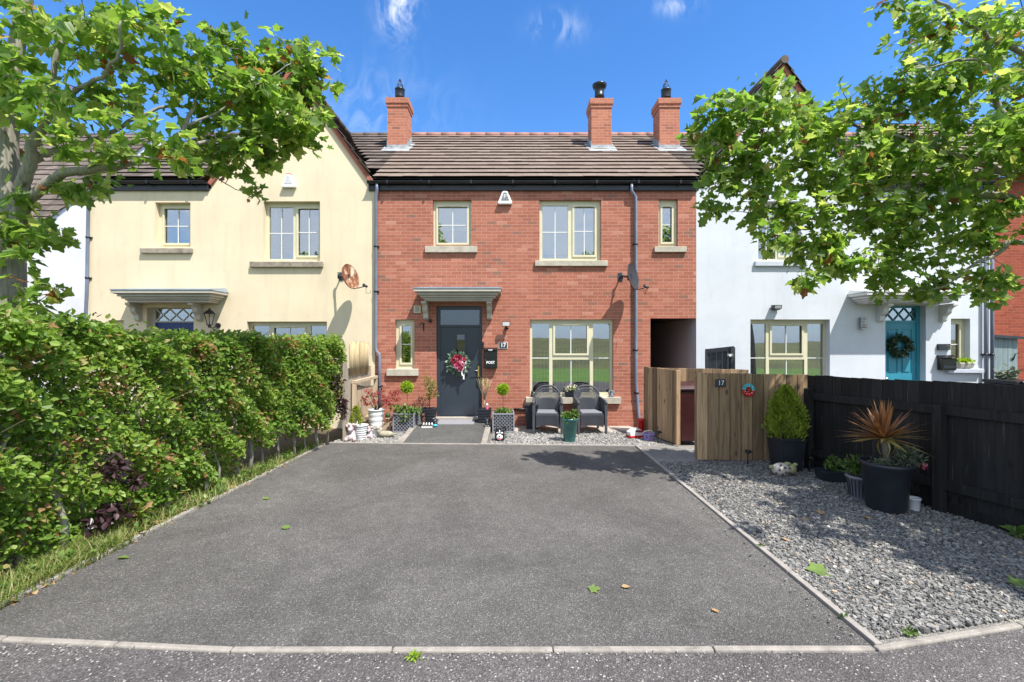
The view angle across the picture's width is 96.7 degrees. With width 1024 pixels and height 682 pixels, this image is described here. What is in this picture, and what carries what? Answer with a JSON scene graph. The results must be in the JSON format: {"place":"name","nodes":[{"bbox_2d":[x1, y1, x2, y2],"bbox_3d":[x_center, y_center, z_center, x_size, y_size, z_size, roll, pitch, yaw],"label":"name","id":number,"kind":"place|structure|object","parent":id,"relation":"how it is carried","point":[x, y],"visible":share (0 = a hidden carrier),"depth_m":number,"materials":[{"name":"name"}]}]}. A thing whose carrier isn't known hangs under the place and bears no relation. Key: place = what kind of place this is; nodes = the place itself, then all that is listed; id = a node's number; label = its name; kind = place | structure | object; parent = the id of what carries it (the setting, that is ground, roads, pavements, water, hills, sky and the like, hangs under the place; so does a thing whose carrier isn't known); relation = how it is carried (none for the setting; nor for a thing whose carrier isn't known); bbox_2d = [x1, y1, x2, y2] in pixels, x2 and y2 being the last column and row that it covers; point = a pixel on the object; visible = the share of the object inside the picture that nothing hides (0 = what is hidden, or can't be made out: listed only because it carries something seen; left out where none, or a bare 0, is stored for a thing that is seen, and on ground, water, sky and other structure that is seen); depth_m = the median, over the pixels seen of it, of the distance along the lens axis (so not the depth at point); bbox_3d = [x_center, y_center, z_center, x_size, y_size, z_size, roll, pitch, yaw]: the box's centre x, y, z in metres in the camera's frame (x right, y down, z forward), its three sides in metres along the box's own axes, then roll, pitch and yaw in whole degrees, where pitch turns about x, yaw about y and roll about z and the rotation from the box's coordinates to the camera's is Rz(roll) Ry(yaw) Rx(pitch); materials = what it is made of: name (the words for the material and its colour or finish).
{"place":"outdoors","nodes":[
{"label":"outdoors","id":0,"kind":"place"},
{"bbox_2d":[80,57,420,427],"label":"cream house","id":1,"kind":"structure","parent":0,"point":[171,251],"depth_m":10.15,"materials":[{"name":"paint"}]},
{"bbox_2d":[140,204,192,253],"bbox_3d":[-7.681,-2.521,10.215,1.136,1.141,0.270,0,0,0],"label":"window","id":2,"kind":"structure","parent":1,"relation":"in","point":[174,218],"depth_m":10.29,"materials":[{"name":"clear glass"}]},
{"bbox_2d":[152,308,193,416],"bbox_3d":[-7.624,0.494,10.302,1.045,2.485,0.117,0,0,0],"label":"door","id":3,"kind":"structure","parent":1,"relation":"in","point":[189,325],"depth_m":10.32,"materials":[{"name":"blue paint"}]},
{"bbox_2d":[203,308,220,328],"bbox_3d":[-6.613,-0.495,9.991,0.270,0.459,0.316,0,0,0],"label":"wall lantern","id":4,"kind":"object","parent":1,"relation":"attached to","point":[210,311],"depth_m":9.93,"materials":[{"name":"black plastic"}]},
{"bbox_2d":[250,203,322,266],"bbox_3d":[-5.011,-2.379,10.252,1.612,1.475,0.345,0,0,0],"label":"window","id":5,"kind":"structure","parent":1,"relation":"in","point":[272,208],"depth_m":10.28,"materials":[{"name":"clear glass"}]},
{"bbox_2d":[250,322,326,400],"bbox_3d":[-5.014,0.479,10.215,1.986,1.825,0.270,0,0,0],"label":"window","id":6,"kind":"structure","parent":1,"relation":"in","point":[307,326],"depth_m":10.28,"materials":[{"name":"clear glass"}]},
{"bbox_2d":[281,173,296,187],"bbox_3d":[-4.954,-3.557,10.104,0.316,0.309,0.089,0,0,0],"label":"alarm box","id":7,"kind":"object","parent":1,"relation":"attached to","point":[288,181],"visible":1,"depth_m":10.06,"materials":[{"name":"white plastic"}]},
{"bbox_2d":[338,264,370,291],"bbox_3d":[-3.442,-1.315,9.690,1.176,0.659,0.485,0,0,30],"label":"satellite dish","id":8,"kind":"object","parent":1,"relation":"attached to","point":[348,275],"visible":1,"depth_m":9.71,"materials":[{"name":"brown metal"}]},
{"bbox_2d":[0,400,552,650],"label":"ground","id":9,"kind":"structure","parent":0,"point":[335,434],"depth_m":8.03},
{"bbox_2d":[19,133,160,396],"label":"white house","id":10,"kind":"structure","parent":9,"relation":"on","point":[67,267],"depth_m":14.95,"materials":[{"name":"paint"}]},
{"bbox_2d":[0,435,326,609],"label":"grass","id":11,"kind":"structure","parent":9,"relation":"on","point":[119,536],"depth_m":4.09,"materials":[{"name":"green plant"}]},
{"bbox_2d":[0,0,346,521],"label":"plane tree","id":12,"kind":"object","parent":9,"relation":"on","point":[250,100],"visible":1,"depth_m":4.60,"materials":[{"name":"green plant"}]},
{"bbox_2d":[0,298,349,576],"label":"hedge","id":13,"kind":"object","parent":9,"relation":"on","point":[253,395],"visible":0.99,"depth_m":4.62,"materials":[{"name":"green plant"}]},
{"bbox_2d":[0,442,881,645],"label":"kerb edging","id":14,"kind":"object","parent":9,"relation":"on","point":[862,632],"visible":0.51,"depth_m":4.39,"materials":[{"name":"concrete"}]},
{"bbox_2d":[0,620,1023,652],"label":"kerb strip","id":15,"kind":"object","parent":9,"relation":"on","point":[587,649],"visible":0.56,"depth_m":2.81,"materials":[{"name":"grey concrete"}]},
{"bbox_2d":[675,0,1023,310],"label":"plane tree","id":16,"kind":"object","parent":9,"relation":"on","point":[876,152],"visible":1,"depth_m":5.32,"materials":[{"name":"green plant"}]},
{"bbox_2d":[852,123,1023,379],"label":"brick house","id":17,"kind":"structure","parent":9,"relation":"on","point":[1009,320],"depth_m":12.20,"materials":[{"name":"brick"}]},
{"bbox_2d":[982,379,1023,385],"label":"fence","id":18,"kind":"object","parent":9,"relation":"on","point":[1006,382],"visible":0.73,"depth_m":9.23,"materials":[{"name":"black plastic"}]},
{"bbox_2d":[992,363,1021,379],"bbox_3d":[10.414,1.183,9.571,0.489,1.436,0.486,0,0,0],"label":"garden shrub","id":19,"kind":"object","parent":9,"relation":"on","point":[1010,375],"visible":0.45,"depth_m":9.52,"materials":[{"name":"green plant"}]},
{"bbox_2d":[994,334,1023,378],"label":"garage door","id":20,"kind":"structure","parent":9,"relation":"on","point":[1005,349],"depth_m":10.60,"materials":[{"name":"teal plastic"}]},
{"bbox_2d":[0,443,876,649],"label":"driveway","id":21,"kind":"structure","parent":0,"point":[414,545],"depth_m":3.83,"materials":[{"name":"grey asphalt"}]},
{"bbox_2d":[588,584,599,592],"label":"fallen leaf","id":22,"kind":"object","parent":21,"relation":"on","point":[592,588],"visible":1,"depth_m":3.48,"materials":[{"name":"green plant"}]},
{"bbox_2d":[403,420,485,443],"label":"path","id":23,"kind":"structure","parent":0,"point":[474,433],"depth_m":8.97,"materials":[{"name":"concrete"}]},
{"bbox_2d":[421,422,432,427],"bbox_3d":[-1.753,1.738,9.420,0.235,0.111,0.060,0,0,0],"label":"step ornament","id":24,"kind":"object","parent":23,"relation":"on","point":[427,424],"visible":1,"depth_m":9.39,"materials":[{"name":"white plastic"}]},
{"bbox_2d":[421,407,436,421],"bbox_3d":[-1.800,1.602,9.900,0.316,0.287,0.316,0,0,0],"label":"black pot","id":25,"kind":"object","parent":23,"relation":"on","point":[430,413],"visible":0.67,"depth_m":9.77,"materials":[{"name":"plastic"}]},
{"bbox_2d":[421,375,438,408],"bbox_3d":[-1.769,1.107,9.848,0.417,0.788,0.365,0,0,0],"label":"potted plant","id":26,"kind":"object","parent":25,"relation":"on","point":[432,383],"visible":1,"depth_m":9.85,"materials":[{"name":"green plant"}]},
{"bbox_2d":[397,418,491,442],"bbox_3d":[-1.287,1.846,9.250,1.704,0.269,1.698,0,0,0],"label":"path edging","id":27,"kind":"object","parent":23,"relation":"on","point":[486,434],"visible":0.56,"depth_m":9.00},
{"bbox_2d":[438,419,474,424],"bbox_3d":[-1.201,1.746,9.810,0.785,0.050,0.360,0,0,0],"label":"doorstep","id":28,"kind":"object","parent":23,"relation":"on","point":[456,421],"depth_m":9.83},
{"bbox_2d":[477,407,491,421],"bbox_3d":[-0.600,1.604,9.880,0.316,0.287,0.316,0,0,0],"label":"black pot","id":29,"kind":"object","parent":23,"relation":"on","point":[482,413],"visible":0.94,"depth_m":9.74,"materials":[{"name":"plastic"}]},
{"bbox_2d":[477,375,491,408],"bbox_3d":[-0.574,1.121,9.869,0.351,0.759,0.312,0,0,-43],"label":"potted plant","id":30,"kind":"object","parent":29,"relation":"on","point":[485,392],"visible":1,"depth_m":9.87,"materials":[{"name":"beige plant"}]},
{"bbox_2d":[0,628,1023,681],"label":"road","id":31,"kind":"structure","parent":0,"point":[996,657],"depth_m":2.67,"materials":[{"name":"grey asphalt"}]},
{"bbox_2d":[405,650,422,662],"bbox_3d":[-0.588,1.884,2.726,0.120,0.075,0.088,0,0,0],"label":"weed","id":32,"kind":"object","parent":31,"relation":"on","point":[414,652],"visible":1,"depth_m":2.73,"materials":[{"name":"green plant"}]},
{"bbox_2d":[0,643,879,661],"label":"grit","id":33,"kind":"object","parent":31,"relation":"on","point":[630,658],"visible":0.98,"depth_m":2.76,"materials":[{"name":"grey gravel"}]},
{"bbox_2d":[0,0,1023,176],"label":"sky","id":34,"kind":"structure","parent":0,"point":[485,66],"materials":[{"name":"blue"}]},
{"bbox_2d":[367,79,699,426],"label":"brick house","id":35,"kind":"structure","parent":0,"point":[465,262],"depth_m":10.15,"materials":[{"name":"brick"}]},
{"bbox_2d":[386,320,418,375],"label":"window","id":36,"kind":"structure","parent":35,"relation":"in","point":[402,369],"depth_m":10.21,"materials":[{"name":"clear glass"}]},
{"bbox_2d":[425,201,476,252],"bbox_3d":[-1.352,-2.557,10.198,1.159,1.177,0.215,0,0,0],"label":"window","id":37,"kind":"structure","parent":35,"relation":"in","point":[452,216],"depth_m":10.24,"materials":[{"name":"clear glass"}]},
{"bbox_2d":[436,306,481,419],"bbox_3d":[-1.178,0.479,10.155,1.063,2.528,0.250,0,0,0],"label":"door","id":38,"kind":"structure","parent":35,"relation":"in","point":[459,328],"depth_m":10.24,"materials":[{"name":"grey wood"}]},
{"bbox_2d":[445,349,471,378],"bbox_3d":[-1.185,0.507,10.162,0.625,0.681,0.257,0,0,0],"label":"door wreath","id":39,"kind":"object","parent":38,"relation":"attached to","point":[460,366],"depth_m":10.11,"materials":[{"name":"green plant"}]},
{"bbox_2d":[484,348,497,367],"bbox_3d":[-0.473,0.375,10.078,0.307,0.452,0.143,0,0,0],"label":"post box","id":40,"kind":"object","parent":35,"relation":"attached to","point":[490,357],"visible":1,"depth_m":10.03,"materials":[{"name":"black metal"}]},
{"bbox_2d":[499,342,507,348],"bbox_3d":[-0.196,0.095,10.139,0.196,0.144,0.021,0,0,0],"label":"number plaque","id":41,"kind":"object","parent":35,"relation":"attached to","point":[503,345],"visible":1,"depth_m":10.13,"materials":[{"name":"stone"}]},
{"bbox_2d":[498,191,511,204],"bbox_3d":[-0.155,-3.179,10.102,0.316,0.291,0.093,0,0,0],"label":"alarm box","id":42,"kind":"object","parent":35,"relation":"attached to","point":[504,198],"visible":1,"depth_m":10.06,"materials":[{"name":"white plastic"}]},
{"bbox_2d":[502,321,509,329],"bbox_3d":[-0.131,-0.342,10.062,0.180,0.175,0.174,0,0,0],"label":"flood light","id":43,"kind":"object","parent":35,"relation":"attached to","point":[506,323],"visible":1,"depth_m":9.97,"materials":[{"name":"white plastic"}]},
{"bbox_2d":[535,201,607,265],"bbox_3d":[1.318,-2.405,10.198,1.613,1.480,0.215,0,0,0],"label":"window","id":44,"kind":"structure","parent":35,"relation":"in","point":[565,227],"depth_m":10.29,"materials":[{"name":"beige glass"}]},
{"bbox_2d":[564,384,580,396],"bbox_3d":[1.347,1.096,10.133,0.388,0.278,0.200,0,0,0],"label":"flower trough","id":45,"kind":"object","parent":35,"relation":"on","point":[570,391],"visible":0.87,"depth_m":10.07,"materials":[{"name":"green plant"}]},
{"bbox_2d":[526,320,620,403],"bbox_3d":[1.360,0.455,10.188,2.109,1.872,0.235,0,0,0],"label":"window","id":46,"kind":"structure","parent":35,"relation":"in","point":[553,356],"depth_m":10.24,"materials":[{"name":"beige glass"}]},
{"bbox_2d":[608,390,614,396],"bbox_3d":[2.216,1.165,10.130,0.150,0.155,0.090,0,0,0],"label":"angel figurine","id":47,"kind":"object","parent":46,"relation":"on","point":[611,393],"visible":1,"depth_m":10.12,"materials":[{"name":"white ceramic"}]},
{"bbox_2d":[618,263,648,293],"bbox_3d":[2.598,-1.317,9.755,0.466,0.695,0.788,0,0,0],"label":"satellite dish","id":48,"kind":"object","parent":35,"relation":"attached to","point":[632,277],"visible":1,"depth_m":9.76,"materials":[{"name":"black plastic"}]},
{"bbox_2d":[654,200,686,251],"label":"window","id":49,"kind":"structure","parent":35,"relation":"in","point":[671,246],"depth_m":10.21,"materials":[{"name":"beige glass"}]},
{"bbox_2d":[639,437,705,462],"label":"paving slab","id":50,"kind":"structure","parent":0,"point":[668,453],"depth_m":7.68,"materials":[{"name":"concrete"}]},
{"bbox_2d":[640,452,859,640],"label":"stray gravel","id":51,"kind":"structure","parent":0,"point":[841,626],"depth_m":3.44,"materials":[{"name":"grey gravel"}]},
{"bbox_2d":[488,427,1023,651],"bbox_3d":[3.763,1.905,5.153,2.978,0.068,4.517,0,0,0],"label":"slate gravel","id":52,"kind":"structure","parent":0,"point":[932,560],"depth_m":4.15,"materials":[{"name":"grey gravel"}]},
{"bbox_2d":[515,426,631,431],"bbox_3d":[1.135,1.914,9.845,2.990,0.052,0.590,0,0,0],"label":"paving strip","id":53,"kind":"object","parent":52,"relation":"on","point":[585,428],"visible":0.46,"depth_m":9.82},
{"bbox_2d":[524,402,538,428],"bbox_3d":[0.420,1.622,9.860,0.310,0.556,0.310,0,0,0],"label":"planter box","id":54,"kind":"object","parent":53,"relation":"on","point":[528,410],"visible":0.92,"depth_m":9.73,"materials":[{"name":"plastic"}]},
{"bbox_2d":[572,385,607,433],"bbox_3d":[1.625,1.419,9.584,0.626,0.938,0.658,0,0,-3],"label":"rattan armchair","id":55,"kind":"object","parent":53,"relation":"on","point":[591,410],"visible":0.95,"depth_m":9.53,"materials":[{"name":"grey wicker"}]},
{"bbox_2d":[490,427,670,445],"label":"slate gravel","id":56,"kind":"structure","parent":52,"relation":"on","point":[612,437],"depth_m":8.81,"materials":[{"name":"white gravel"}]},
{"bbox_2d":[495,426,504,440],"bbox_3d":[-0.235,1.762,8.684,0.194,0.275,0.196,0,0,0],"label":"dog figurine","id":57,"kind":"object","parent":56,"relation":"on","point":[499,434],"visible":1,"depth_m":8.63,"materials":[{"name":"black ceramic"}]},
{"bbox_2d":[492,410,514,432],"bbox_3d":[-0.185,1.700,9.620,0.458,0.410,0.458,0,0,-2],"label":"lattice planter","id":58,"kind":"object","parent":56,"relation":"on","point":[500,420],"visible":0.9,"depth_m":9.40,"materials":[{"name":"plastic"}]},
{"bbox_2d":[495,382,509,395],"bbox_3d":[-0.196,1.210,9.697,0.319,0.680,0.309,0,0,-44],"label":"topiary ball","id":59,"kind":"object","parent":58,"relation":"in","point":[502,389],"visible":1,"depth_m":9.64,"materials":[{"name":"green plant"}]},
{"bbox_2d":[494,407,512,412],"bbox_3d":[-0.178,1.479,9.593,0.398,0.170,0.380,0,0,0],"label":"bedding plant","id":60,"kind":"object","parent":58,"relation":"in","point":[503,410],"visible":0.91,"depth_m":9.55,"materials":[{"name":"green plant"}]},
{"bbox_2d":[532,385,562,433],"bbox_3d":[0.745,1.419,9.564,0.626,0.938,0.658,0,0,4],"label":"rattan armchair","id":61,"kind":"object","parent":56,"relation":"on","point":[548,412],"visible":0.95,"depth_m":9.55,"materials":[{"name":"grey wicker"}]},
{"bbox_2d":[560,409,579,441],"bbox_3d":[1.105,1.597,8.609,0.392,0.625,0.358,0,0,0],"label":"glazed pot","id":62,"kind":"object","parent":56,"relation":"on","point":[569,419],"visible":0.99,"depth_m":8.52,"materials":[{"name":"green ceramic"}]},
{"bbox_2d":[626,427,642,438],"bbox_3d":[2.419,1.808,8.980,0.297,0.185,0.170,0,0,-18],"label":"toy vehicle","id":63,"kind":"object","parent":56,"relation":"on","point":[632,432],"visible":0.98,"depth_m":8.92,"materials":[{"name":"white plastic"}]},
{"bbox_2d":[637,418,644,434],"bbox_3d":[2.607,1.740,9.214,0.165,0.340,0.144,0,0,-37],"label":"red canister","id":64,"kind":"object","parent":56,"relation":"on","point":[641,423],"visible":0.76,"depth_m":9.16,"materials":[{"name":"plastic"}]},
{"bbox_2d":[642,430,654,440],"bbox_3d":[2.620,1.796,8.720,0.254,0.208,0.204,0,0,0],"label":"toy basket","id":65,"kind":"object","parent":56,"relation":"on","point":[648,438],"visible":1,"depth_m":8.67,"materials":[{"name":"purple plastic"}]},
{"bbox_2d":[680,381,693,440],"bbox_3d":[3.290,1.340,8.582,0.573,1.120,0.716,0,0,0],"label":"wheelie bin","id":66,"kind":"object","parent":52,"relation":"on","point":[686,410],"visible":0.45,"depth_m":8.29,"materials":[{"name":"red plastic"}]},
{"bbox_2d":[644,366,806,459],"bbox_3d":[3.666,1.186,8.237,1.929,1.368,2.279,0,0,0],"label":"bin screen","id":67,"kind":"object","parent":52,"relation":"on","point":[728,420],"visible":0.84,"depth_m":7.15,"materials":[{"name":"brown wood"}]},
{"bbox_2d":[715,379,725,386],"bbox_3d":[3.268,0.659,7.123,0.160,0.120,0.023,0,0,0],"label":"number sign","id":68,"kind":"object","parent":67,"relation":"attached to","point":[720,382],"visible":1,"depth_m":7.12,"materials":[{"name":"stone"}]},
{"bbox_2d":[742,384,754,396],"bbox_3d":[3.692,0.766,7.107,0.205,0.207,0.051,0,0,0],"label":"wall ornament","id":69,"kind":"object","parent":67,"relation":"attached to","point":[749,393],"depth_m":7.09,"materials":[{"name":"teal ceramic"}]},
{"bbox_2d":[769,462,797,475],"bbox_3d":[3.840,1.811,6.446,0.394,0.208,0.200,0,0,0],"label":"animal figurine","id":70,"kind":"object","parent":52,"relation":"on","point":[784,468],"visible":0.99,"depth_m":6.38,"materials":[{"name":"white ceramic"}]},
{"bbox_2d":[761,383,811,472],"bbox_3d":[4.079,1.263,6.733,0.676,1.293,0.654,0,0,0],"label":"potted conifer","id":71,"kind":"object","parent":52,"relation":"on","point":[786,447],"visible":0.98,"depth_m":6.60,"materials":[{"name":"plant"}]},
{"bbox_2d":[807,456,814,471],"bbox_3d":[4.340,1.813,6.611,0.093,0.274,0.090,0,0,44],"label":"solar light","id":72,"kind":"object","parent":52,"relation":"on","point":[810,458],"visible":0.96,"depth_m":6.61,"materials":[{"name":"black plastic"}]},
{"bbox_2d":[806,561,832,576],"bbox_3d":[2.518,1.876,3.748,0.178,0.032,0.194,0,0,0],"label":"fallen leaf","id":73,"kind":"object","parent":52,"relation":"on","point":[818,569],"visible":1,"depth_m":3.76,"materials":[{"name":"green plant"}]},
{"bbox_2d":[814,455,845,482],"bbox_3d":[4.359,1.727,6.216,0.337,0.366,0.251,0,0,10],"label":"trough","id":74,"kind":"object","parent":52,"relation":"on","point":[832,472],"visible":0.97,"depth_m":6.16,"materials":[{"name":"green plastic"}]},
{"bbox_2d":[840,453,864,499],"bbox_3d":[4.187,1.624,5.510,0.366,0.572,0.328,0,0,0],"label":"ribbed pot","id":75,"kind":"object","parent":52,"relation":"on","point":[854,481],"visible":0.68,"depth_m":5.48,"materials":[{"name":"plastic"}]},
{"bbox_2d":[838,399,928,514],"bbox_3d":[4.214,1.273,5.140,0.912,1.275,0.884,0,0,0],"label":"potted cordyline","id":76,"kind":"object","parent":52,"relation":"on","point":[887,480],"visible":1,"depth_m":5.07,"materials":[{"name":"plastic"}]},
{"bbox_2d":[901,625,919,635],"bbox_3d":[2.578,1.892,2.958,0.093,0.069,0.082,0,0,0],"label":"weed","id":77,"kind":"object","parent":52,"relation":"on","point":[914,631],"visible":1,"depth_m":2.95,"materials":[{"name":"green plant"}]},
{"bbox_2d":[804,375,1023,536],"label":"board fence","id":78,"kind":"object","parent":52,"relation":"on","point":[972,444],"visible":0.71,"depth_m":5.04,"materials":[{"name":"black wood"}]},
{"bbox_2d":[908,495,921,510],"bbox_3d":[4.518,1.835,5.120,0.136,0.150,0.136,0,0,0],"label":"white tub","id":79,"kind":"object","parent":52,"relation":"on","point":[914,504],"visible":0.84,"depth_m":5.08,"materials":[{"name":"plastic"}]},
{"bbox_2d":[998,525,1023,539],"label":"weed","id":80,"kind":"object","parent":52,"relation":"on","point":[1016,532],"visible":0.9,"depth_m":4.41,"materials":[{"name":"green plant"}]},
{"bbox_2d":[1006,574,1023,587],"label":"fallen leaf","id":81,"kind":"object","parent":52,"relation":"on","point":[1017,581],"visible":1,"depth_m":3.56,"materials":[{"name":"green plant"}]},
{"bbox_2d":[634,55,1003,382],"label":"white house","id":82,"kind":"structure","parent":0,"point":[741,287],"depth_m":10.15,"materials":[{"name":"paint"}]},
{"bbox_2d":[705,346,734,368],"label":"grey gate","id":83,"kind":"structure","parent":82,"relation":"attached to","point":[720,358],"depth_m":9.61,"materials":[{"name":"metal"}]},
{"bbox_2d":[771,305,781,309],"bbox_3d":[5.852,-0.742,10.073,0.180,0.113,0.152,0,0,0],"label":"flood light","id":84,"kind":"object","parent":82,"relation":"attached to","point":[776,307],"visible":1,"depth_m":10.02,"materials":[{"name":"grey metal"}]},
{"bbox_2d":[754,203,807,265],"bbox_3d":[5.983,-2.390,10.220,1.166,1.450,0.260,0,0,0],"label":"window","id":85,"kind":"structure","parent":82,"relation":"in","point":[778,260],"depth_m":10.26,"materials":[{"name":"white glass"}]},
{"bbox_2d":[750,320,825,375],"bbox_3d":[6.209,0.450,10.260,1.998,1.860,0.360,0,0,0],"label":"window","id":86,"kind":"structure","parent":82,"relation":"in","point":[788,347],"depth_m":10.38,"materials":[{"name":"beige glass"}]},
{"bbox_2d":[860,317,866,328],"bbox_3d":[7.785,-0.399,10.081,0.136,0.256,0.137,0,0,0],"label":"wall light","id":87,"kind":"object","parent":82,"relation":"attached to","point":[863,322],"visible":1,"depth_m":10.04,"materials":[{"name":"metal"}]},
{"bbox_2d":[885,306,919,380],"bbox_3d":[8.778,0.470,10.302,0.902,2.533,0.117,0,0,0],"label":"door","id":88,"kind":"structure","parent":82,"relation":"in","point":[908,368],"depth_m":10.32,"materials":[{"name":"teal paint"}]},
{"bbox_2d":[886,332,914,358],"bbox_3d":[8.747,0.098,10.263,0.611,0.607,0.247,0,0,0],"label":"door wreath","id":89,"kind":"object","parent":88,"relation":"attached to","point":[892,344],"depth_m":10.22,"materials":[{"name":"green plant"}]},
{"bbox_2d":[937,344,950,349],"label":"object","id":90,"kind":"object","parent":82,"relation":"attached to","point":[943,346],"visible":1,"depth_m":10.10,"materials":[{"name":"grey metal"}]},
{"bbox_2d":[937,355,957,369],"bbox_3d":[9.635,0.477,10.072,0.340,0.330,0.153,0,0,0],"label":"letter box","id":91,"kind":"object","parent":82,"relation":"attached to","point":[946,362],"visible":1,"depth_m":10.02,"materials":[{"name":"black metal"}]},
{"bbox_2d":[946,319,983,372],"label":"window","id":92,"kind":"structure","parent":82,"relation":"in","point":[959,323],"depth_m":10.28,"materials":[{"name":"beige glass"}]},
{"bbox_2d":[957,357,975,367],"bbox_3d":[10.068,0.478,10.123,0.389,0.262,0.249,0,0,0],"label":"plant bowl","id":93,"kind":"object","parent":82,"relation":"on","point":[964,362],"visible":0.94,"depth_m":10.06,"materials":[{"name":"ceramic"}]},
{"label":"slate bed","id":94,"kind":"structure","parent":0,"visible":0},
{"bbox_2d":[334,429,404,442],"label":"slate gravel","id":95,"kind":"structure","parent":94,"relation":"on","point":[394,438],"depth_m":8.74,"materials":[{"name":"white gravel"}]},
{"bbox_2d":[344,422,357,441],"bbox_3d":[-3.075,1.716,8.676,0.272,0.388,0.307,0,0,-12],"label":"cow figurine","id":96,"kind":"object","parent":95,"relation":"on","point":[351,434],"visible":0.95,"depth_m":8.60,"materials":[{"name":"white ceramic"}]},
{"bbox_2d":[343,341,370,440],"bbox_3d":[-3.149,0.960,9.359,0.102,1.920,1.518,0,0,0],"label":"reed fence","id":97,"kind":"object","parent":95,"relation":"on","point":[359,367],"visible":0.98,"depth_m":8.96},
{"bbox_2d":[349,405,367,439],"bbox_3d":[-2.989,1.568,8.831,0.401,0.684,0.306,0,0,0],"label":"potted conifer","id":98,"kind":"object","parent":95,"relation":"on","point":[361,429],"visible":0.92,"depth_m":8.77,"materials":[{"name":"white ceramic"}]},
{"bbox_2d":[352,375,377,425],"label":"timber gate","id":99,"kind":"structure","parent":95,"relation":"on","point":[357,393],"depth_m":9.32,"materials":[{"name":"beige wood"}]},
{"bbox_2d":[365,425,373,438],"bbox_3d":[-2.797,1.773,8.913,0.192,0.274,0.217,0,0,-10],"label":"cow figurine","id":100,"kind":"object","parent":95,"relation":"on","point":[369,432],"visible":0.92,"depth_m":8.86,"materials":[{"name":"white ceramic"}]},
{"bbox_2d":[360,388,402,436],"bbox_3d":[-2.596,1.410,9.075,0.799,1.000,0.500,0,0,0],"label":"potted maple","id":101,"kind":"object","parent":95,"relation":"on","point":[375,414],"visible":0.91,"depth_m":9.02,"materials":[{"name":"red plant"}]},
{"bbox_2d":[374,426,397,436],"bbox_3d":[-2.490,1.788,8.980,0.474,0.223,0.154,0,0,0],"label":"duck figurine","id":102,"kind":"object","parent":95,"relation":"on","point":[384,433],"visible":1,"depth_m":8.94,"materials":[{"name":"ceramic"}]},
{"bbox_2d":[382,413,392,429],"bbox_3d":[-2.670,1.716,9.750,0.180,0.368,0.160,0,0,0],"label":"cactus pot","id":103,"kind":"object","parent":95,"relation":"on","point":[387,424],"visible":1,"depth_m":9.69,"materials":[{"name":"ceramic"}]},
{"bbox_2d":[393,410,420,432],"bbox_3d":[-2.220,1.700,9.620,0.458,0.410,0.458,0,0,6],"label":"lattice planter","id":104,"kind":"object","parent":95,"relation":"on","point":[403,426],"visible":0.64,"depth_m":9.41,"materials":[{"name":"plastic"}]},
{"bbox_2d":[389,403,421,421],"bbox_3d":[-2.215,1.486,9.542,0.737,0.379,0.470,0,0,0],"label":"trailing plant","id":105,"kind":"object","parent":104,"relation":"on","point":[401,408],"visible":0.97,"depth_m":9.46,"materials":[{"name":"green plant"}]},
{"bbox_2d":[399,380,413,393],"bbox_3d":[-2.252,1.191,9.753,0.323,0.718,0.333,0,0,0],"label":"topiary ball","id":106,"kind":"object","parent":104,"relation":"on","point":[406,385],"visible":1,"depth_m":9.69,"materials":[{"name":"green plant"}]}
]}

